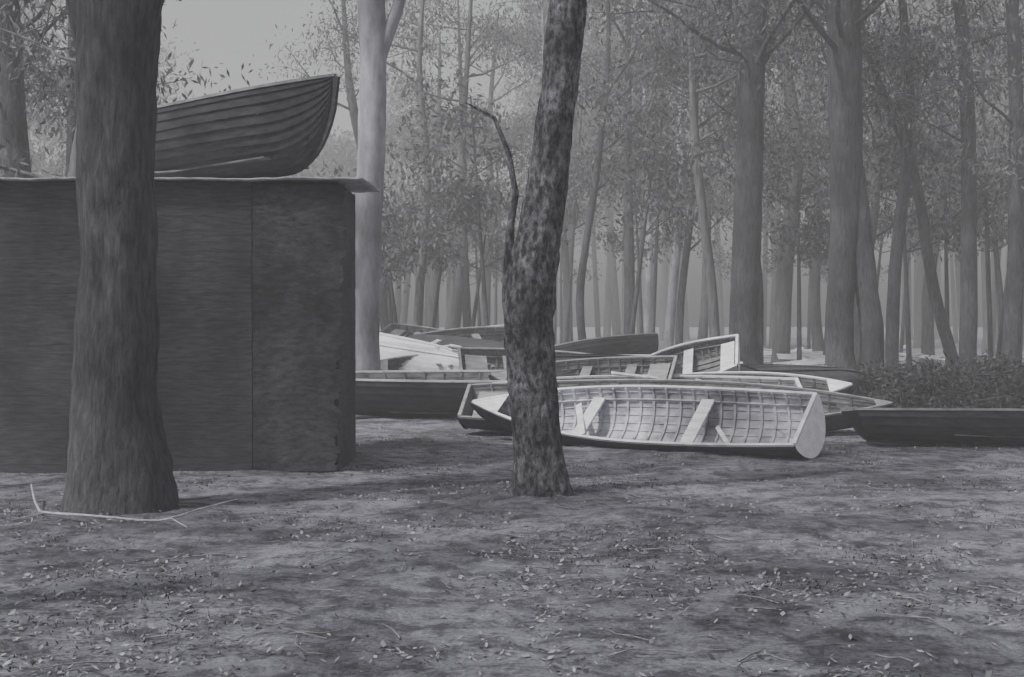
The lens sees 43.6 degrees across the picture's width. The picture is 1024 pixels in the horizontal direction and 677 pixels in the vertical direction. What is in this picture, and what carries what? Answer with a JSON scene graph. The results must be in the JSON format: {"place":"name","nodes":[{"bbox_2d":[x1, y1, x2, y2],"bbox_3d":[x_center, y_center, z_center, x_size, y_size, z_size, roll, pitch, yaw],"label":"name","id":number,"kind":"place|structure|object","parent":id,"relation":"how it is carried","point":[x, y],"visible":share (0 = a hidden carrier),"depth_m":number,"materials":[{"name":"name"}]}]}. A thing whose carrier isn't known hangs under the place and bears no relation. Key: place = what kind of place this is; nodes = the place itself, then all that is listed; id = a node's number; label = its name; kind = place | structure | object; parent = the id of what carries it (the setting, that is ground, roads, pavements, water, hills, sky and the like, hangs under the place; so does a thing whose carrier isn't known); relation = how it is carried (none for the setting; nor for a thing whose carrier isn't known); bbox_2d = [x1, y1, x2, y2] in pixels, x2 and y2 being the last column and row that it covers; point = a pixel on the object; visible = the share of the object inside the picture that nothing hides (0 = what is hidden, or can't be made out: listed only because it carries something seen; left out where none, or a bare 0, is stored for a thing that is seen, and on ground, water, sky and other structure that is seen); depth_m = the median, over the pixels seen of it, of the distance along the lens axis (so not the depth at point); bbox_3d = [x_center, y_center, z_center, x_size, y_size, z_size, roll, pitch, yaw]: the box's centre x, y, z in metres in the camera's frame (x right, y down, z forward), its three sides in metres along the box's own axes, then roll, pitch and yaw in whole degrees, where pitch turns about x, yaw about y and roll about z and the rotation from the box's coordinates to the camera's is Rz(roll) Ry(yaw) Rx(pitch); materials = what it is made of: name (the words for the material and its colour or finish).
{"place":"outdoors","nodes":[
{"label":"outdoors","id":0,"kind":"place"},
{"bbox_2d":[0,327,1023,676],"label":"ground","id":1,"kind":"structure","parent":0,"point":[398,611],"depth_m":7.88,"materials":[{"name":"grey soil"}]},
{"bbox_2d":[0,0,181,177],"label":"eucalyptus tree","id":2,"kind":"object","parent":1,"relation":"on","point":[14,131],"visible":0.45,"depth_m":19.94,"materials":[{"name":"grey plant"}]},
{"bbox_2d":[21,0,164,176],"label":"eucalyptus tree","id":3,"kind":"object","parent":1,"relation":"on","point":[70,125],"visible":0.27,"depth_m":23.85,"materials":[{"name":"grey plant"}]},
{"bbox_2d":[59,0,178,514],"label":"eucalyptus tree","id":4,"kind":"object","parent":1,"relation":"on","point":[120,459],"visible":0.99,"depth_m":10.02,"materials":[{"name":"grey plant"}]},
{"bbox_2d":[13,484,236,527],"bbox_3d":[-3.311,1.302,9.756,2.416,0.097,1.452,0,1,25],"label":"fallen branch","id":5,"kind":"object","parent":1,"relation":"on","point":[40,511],"visible":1,"depth_m":9.54,"materials":[{"name":"grey wood"}]},
{"bbox_2d":[0,0,252,177],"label":"eucalyptus tree","id":6,"kind":"object","parent":1,"relation":"on","point":[72,164],"visible":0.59,"depth_m":17.80,"materials":[{"name":"grey plant"}]},
{"bbox_2d":[0,176,379,472],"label":"timber shed","id":7,"kind":"structure","parent":1,"relation":"on","point":[256,296],"depth_m":12.74,"materials":[{"name":"black wood"}]},
{"bbox_2d":[154,73,339,177],"bbox_3d":[-2.893,-2.126,13.533,2.776,0.966,1.286,-3,-5,33],"label":"wooden dinghy","id":8,"kind":"object","parent":7,"relation":"on","point":[276,129],"visible":0.81,"depth_m":12.91,"materials":[{"name":"paint"}]},
{"bbox_2d":[249,0,424,329],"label":"eucalyptus tree","id":9,"kind":"object","parent":1,"relation":"on","point":[351,99],"visible":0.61,"depth_m":37.80,"materials":[{"name":"grey plant"}]},
{"bbox_2d":[355,0,405,370],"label":"eucalyptus tree","id":10,"kind":"object","parent":1,"relation":"on","point":[377,30],"visible":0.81,"depth_m":21.76,"materials":[{"name":"grey plant"}]},
{"bbox_2d":[281,0,501,325],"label":"eucalyptus tree","id":11,"kind":"object","parent":1,"relation":"on","point":[418,305],"visible":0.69,"depth_m":33.91,"materials":[{"name":"grey plant"}]},
{"bbox_2d":[380,323,442,335],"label":"wooden dinghy","id":12,"kind":"object","parent":1,"relation":"on","point":[398,329],"visible":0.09,"depth_m":29.64,"materials":[{"name":"paint"}]},
{"bbox_2d":[380,352,457,370],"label":"wooden dinghy","id":13,"kind":"object","parent":1,"relation":"on","point":[392,363],"visible":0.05,"depth_m":24.05,"materials":[{"name":"paint"}]},
{"bbox_2d":[379,341,459,369],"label":"wooden dinghy","id":14,"kind":"object","parent":13,"relation":"on","point":[427,358],"visible":0.38,"depth_m":24.16,"materials":[{"name":"white paint"}]},
{"bbox_2d":[355,370,506,417],"bbox_3d":[-0.138,0.894,20.388,5.070,0.746,1.536,0,5,-3],"label":"wooden dinghy","id":15,"kind":"object","parent":1,"relation":"on","point":[414,393],"visible":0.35,"depth_m":19.80,"materials":[{"name":"paint"}]},
{"bbox_2d":[391,21,492,328],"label":"eucalyptus tree","id":16,"kind":"object","parent":1,"relation":"on","point":[433,285],"visible":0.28,"depth_m":54.83,"materials":[{"name":"grey plant"}]},
{"bbox_2d":[405,334,503,349],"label":"wooden dinghy","id":17,"kind":"object","parent":1,"relation":"on","point":[461,341],"visible":0.26,"depth_m":26.20,"materials":[{"name":"paint"}]},
{"bbox_2d":[386,0,547,328],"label":"eucalyptus tree","id":18,"kind":"object","parent":1,"relation":"on","point":[457,314],"visible":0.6,"depth_m":43.84,"materials":[{"name":"grey plant"}]},
{"bbox_2d":[392,11,568,325],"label":"eucalyptus tree","id":19,"kind":"object","parent":1,"relation":"on","point":[492,87],"visible":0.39,"depth_m":51.80,"materials":[{"name":"grey plant"}]},
{"bbox_2d":[391,0,591,326],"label":"eucalyptus tree","id":20,"kind":"object","parent":1,"relation":"on","point":[466,299],"visible":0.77,"depth_m":36.04,"materials":[{"name":"grey plant"}]},
{"bbox_2d":[0,0,1023,372],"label":"sapling thicket","id":21,"kind":"object","parent":1,"relation":"on","point":[458,206],"visible":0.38,"depth_m":33.64,"materials":[{"name":"grey plant"}]},
{"bbox_2d":[0,423,1023,676],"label":"twigs","id":22,"kind":"object","parent":1,"relation":"on","point":[758,653],"visible":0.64,"depth_m":7.70,"materials":[{"name":"grey wood"}]},
{"bbox_2d":[0,416,1023,676],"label":"leaf litter","id":23,"kind":"object","parent":1,"relation":"on","point":[382,642],"visible":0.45,"depth_m":7.41,"materials":[{"name":"grey plant"}]},
{"bbox_2d":[20,0,1023,352],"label":"distant trees","id":24,"kind":"object","parent":1,"relation":"on","point":[340,150],"visible":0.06,"depth_m":74.72,"materials":[{"name":"grey plant"}]},
{"bbox_2d":[457,347,589,369],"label":"wooden dinghy","id":25,"kind":"object","parent":1,"relation":"on","point":[474,358],"visible":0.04,"depth_m":22.83,"materials":[{"name":"paint"}]},
{"bbox_2d":[465,0,586,496],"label":"eucalyptus tree","id":26,"kind":"object","parent":1,"relation":"on","point":[531,260],"visible":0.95,"depth_m":10.83,"materials":[{"name":"grey plant"}]},
{"bbox_2d":[444,0,643,344],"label":"eucalyptus tree","id":27,"kind":"object","parent":1,"relation":"on","point":[543,23],"visible":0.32,"depth_m":41.84,"materials":[{"name":"grey plant"}]},
{"bbox_2d":[416,333,700,379],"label":"timber offcuts","id":28,"kind":"object","parent":1,"relation":"on","point":[436,341],"visible":0.09,"depth_m":19.30,"materials":[{"name":"white wood"}]},
{"bbox_2d":[379,332,454,351],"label":"wooden dinghy","id":29,"kind":"object","parent":28,"relation":"on","point":[389,337],"visible":0.17,"depth_m":25.39,"materials":[{"name":"white paint"}]},
{"bbox_2d":[402,326,503,341],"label":"wooden dinghy","id":30,"kind":"object","parent":28,"relation":"on","point":[494,333],"visible":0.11,"depth_m":27.83,"materials":[{"name":"paint"}]},
{"bbox_2d":[485,0,655,341],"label":"eucalyptus tree","id":31,"kind":"object","parent":1,"relation":"on","point":[565,260],"visible":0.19,"depth_m":47.90,"materials":[{"name":"grey plant"}]},
{"bbox_2d":[488,355,677,379],"bbox_3d":[1.082,0.700,19.878,2.979,0.586,1.036,-4,31,20],"label":"wooden dinghy","id":32,"kind":"object","parent":1,"relation":"on","point":[661,367],"visible":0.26,"depth_m":20.02,"materials":[{"name":"paint"}]},
{"bbox_2d":[554,332,658,354],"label":"wooden dinghy","id":33,"kind":"object","parent":1,"relation":"on","point":[641,344],"visible":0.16,"depth_m":25.31,"materials":[{"name":"paint"}]},
{"bbox_2d":[533,0,723,333],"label":"eucalyptus tree","id":34,"kind":"object","parent":1,"relation":"on","point":[629,273],"visible":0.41,"depth_m":35.86,"materials":[{"name":"grey plant"}]},
{"bbox_2d":[581,33,689,332],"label":"eucalyptus tree","id":35,"kind":"object","parent":1,"relation":"on","point":[648,298],"visible":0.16,"depth_m":54.88,"materials":[{"name":"grey plant"}]},
{"bbox_2d":[531,0,741,339],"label":"eucalyptus tree","id":36,"kind":"object","parent":1,"relation":"on","point":[594,194],"visible":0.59,"depth_m":31.79,"materials":[{"name":"grey plant"}]},
{"bbox_2d":[492,375,801,387],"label":"wooden dinghy","id":37,"kind":"object","parent":1,"relation":"on","point":[786,381],"visible":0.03,"depth_m":19.29,"materials":[{"name":"grey paint"}]},
{"bbox_2d":[470,385,825,457],"bbox_3d":[1.471,1.046,15.403,4.555,0.576,1.056,0,37,32],"label":"wooden dinghy","id":38,"kind":"object","parent":1,"relation":"on","point":[751,422],"visible":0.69,"depth_m":15.17,"materials":[{"name":"paint"}]},
{"bbox_2d":[555,354,761,376],"bbox_3d":[2.329,0.663,20.909,4.376,0.726,1.436,3,20,-8],"label":"wooden dinghy","id":39,"kind":"object","parent":1,"relation":"on","point":[679,369],"visible":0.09,"depth_m":20.62,"materials":[{"name":"paint"}]},
{"bbox_2d":[457,379,895,431],"bbox_3d":[2.203,1.043,17.257,5.762,0.456,1.536,0,21,6],"label":"wooden dinghy","id":40,"kind":"object","parent":1,"relation":"on","point":[833,403],"visible":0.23,"depth_m":17.50,"materials":[{"name":"paint"}]},
{"bbox_2d":[591,0,767,348],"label":"eucalyptus tree","id":41,"kind":"object","parent":1,"relation":"on","point":[669,331],"visible":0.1,"depth_m":39.85,"materials":[{"name":"grey plant"}]},
{"bbox_2d":[648,334,739,372],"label":"wooden dinghy","id":42,"kind":"object","parent":1,"relation":"on","point":[718,354],"visible":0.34,"depth_m":20.45,"materials":[{"name":"white paint"}]},
{"bbox_2d":[613,1,786,339],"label":"eucalyptus tree","id":43,"kind":"object","parent":1,"relation":"on","point":[703,326],"visible":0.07,"depth_m":45.84,"materials":[{"name":"grey plant"}]},
{"bbox_2d":[612,0,826,337],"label":"eucalyptus tree","id":44,"kind":"object","parent":1,"relation":"on","point":[695,126],"visible":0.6,"depth_m":29.89,"materials":[{"name":"grey plant"}]},
{"bbox_2d":[610,0,829,344],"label":"eucalyptus tree","id":45,"kind":"object","parent":1,"relation":"on","point":[687,248],"visible":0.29,"depth_m":33.88,"materials":[{"name":"grey plant"}]},
{"bbox_2d":[586,0,916,363],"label":"eucalyptus tree","id":46,"kind":"object","parent":1,"relation":"on","point":[746,314],"visible":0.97,"depth_m":25.72,"materials":[{"name":"grey plant"}]},
{"bbox_2d":[693,7,816,218],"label":"eucalyptus tree","id":47,"kind":"object","parent":1,"relation":"on","point":[766,156],"visible":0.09,"depth_m":49.86,"materials":[{"name":"grey plant"}]},
{"bbox_2d":[668,371,854,394],"bbox_3d":[3.242,0.959,18.938,3.570,0.536,1.336,-2,22,8],"label":"wooden dinghy","id":48,"kind":"object","parent":1,"relation":"on","point":[821,383],"visible":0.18,"depth_m":19.03,"materials":[{"name":"paint"}]},
{"bbox_2d":[715,0,874,363],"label":"eucalyptus tree","id":49,"kind":"object","parent":1,"relation":"on","point":[781,341],"visible":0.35,"depth_m":37.75,"materials":[{"name":"grey plant"}]},
{"bbox_2d":[717,1,893,350],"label":"eucalyptus tree","id":50,"kind":"object","parent":1,"relation":"on","point":[815,316],"visible":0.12,"depth_m":45.80,"materials":[{"name":"grey plant"}]},
{"bbox_2d":[667,0,952,389],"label":"eucalyptus tree","id":51,"kind":"object","parent":1,"relation":"on","point":[852,271],"visible":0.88,"depth_m":23.77,"materials":[{"name":"grey plant"}]},
{"bbox_2d":[745,364,878,396],"bbox_3d":[4.524,0.789,21.728,3.977,0.626,1.236,0,31,-15],"label":"wooden dinghy","id":52,"kind":"object","parent":1,"relation":"on","point":[834,373],"visible":0.27,"depth_m":21.80,"materials":[{"name":"paint"}]},
{"bbox_2d":[764,345,944,366],"bbox_3d":[5.112,0.639,40.219,19.437,0.815,19.586,0,1,0],"label":"scattered timber","id":53,"kind":"object","parent":1,"relation":"on","point":[810,357],"visible":0.09,"depth_m":37.16,"materials":[{"name":"white wood"}]},
{"bbox_2d":[737,0,1004,373],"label":"eucalyptus tree","id":54,"kind":"object","parent":1,"relation":"on","point":[942,324],"visible":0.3,"depth_m":27.79,"materials":[{"name":"grey plant"}]},
{"bbox_2d":[766,0,986,367],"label":"eucalyptus tree","id":55,"kind":"object","parent":1,"relation":"on","point":[875,210],"visible":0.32,"depth_m":33.85,"materials":[{"name":"grey plant"}]},
{"bbox_2d":[776,0,1023,391],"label":"eucalyptus tree","id":56,"kind":"object","parent":1,"relation":"on","point":[893,294],"visible":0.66,"depth_m":26.84,"materials":[{"name":"grey plant"}]},
{"bbox_2d":[840,407,1023,445],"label":"wooden dinghy","id":57,"kind":"object","parent":1,"relation":"on","point":[957,426],"visible":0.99,"depth_m":15.16,"materials":[{"name":"paint"}]},
{"bbox_2d":[849,348,1023,407],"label":"hedge","id":58,"kind":"object","parent":1,"relation":"on","point":[925,386],"visible":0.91,"depth_m":19.98,"materials":[{"name":"grey plant"}]},
{"bbox_2d":[862,0,1023,397],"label":"eucalyptus tree","id":59,"kind":"object","parent":1,"relation":"on","point":[968,329],"visible":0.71,"depth_m":24.90,"materials":[{"name":"grey plant"}]},
{"bbox_2d":[862,0,1023,368],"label":"eucalyptus tree","id":60,"kind":"object","parent":1,"relation":"on","point":[927,334],"visible":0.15,"depth_m":41.83,"materials":[{"name":"grey plant"}]},
{"bbox_2d":[869,0,1023,389],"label":"eucalyptus tree","id":61,"kind":"object","parent":1,"relation":"on","point":[1012,322],"visible":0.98,"depth_m":23.88,"materials":[{"name":"grey plant"}]},
{"bbox_2d":[948,0,1023,106],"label":"eucalyptus tree","id":62,"kind":"object","parent":1,"relation":"on","point":[997,63],"visible":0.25,"depth_m":29.80,"materials":[{"name":"grey plant"}]},
{"bbox_2d":[25,0,1022,326],"label":"sky","id":63,"kind":"structure","parent":0,"point":[229,33],"materials":[{"name":"grey"}]}
]}

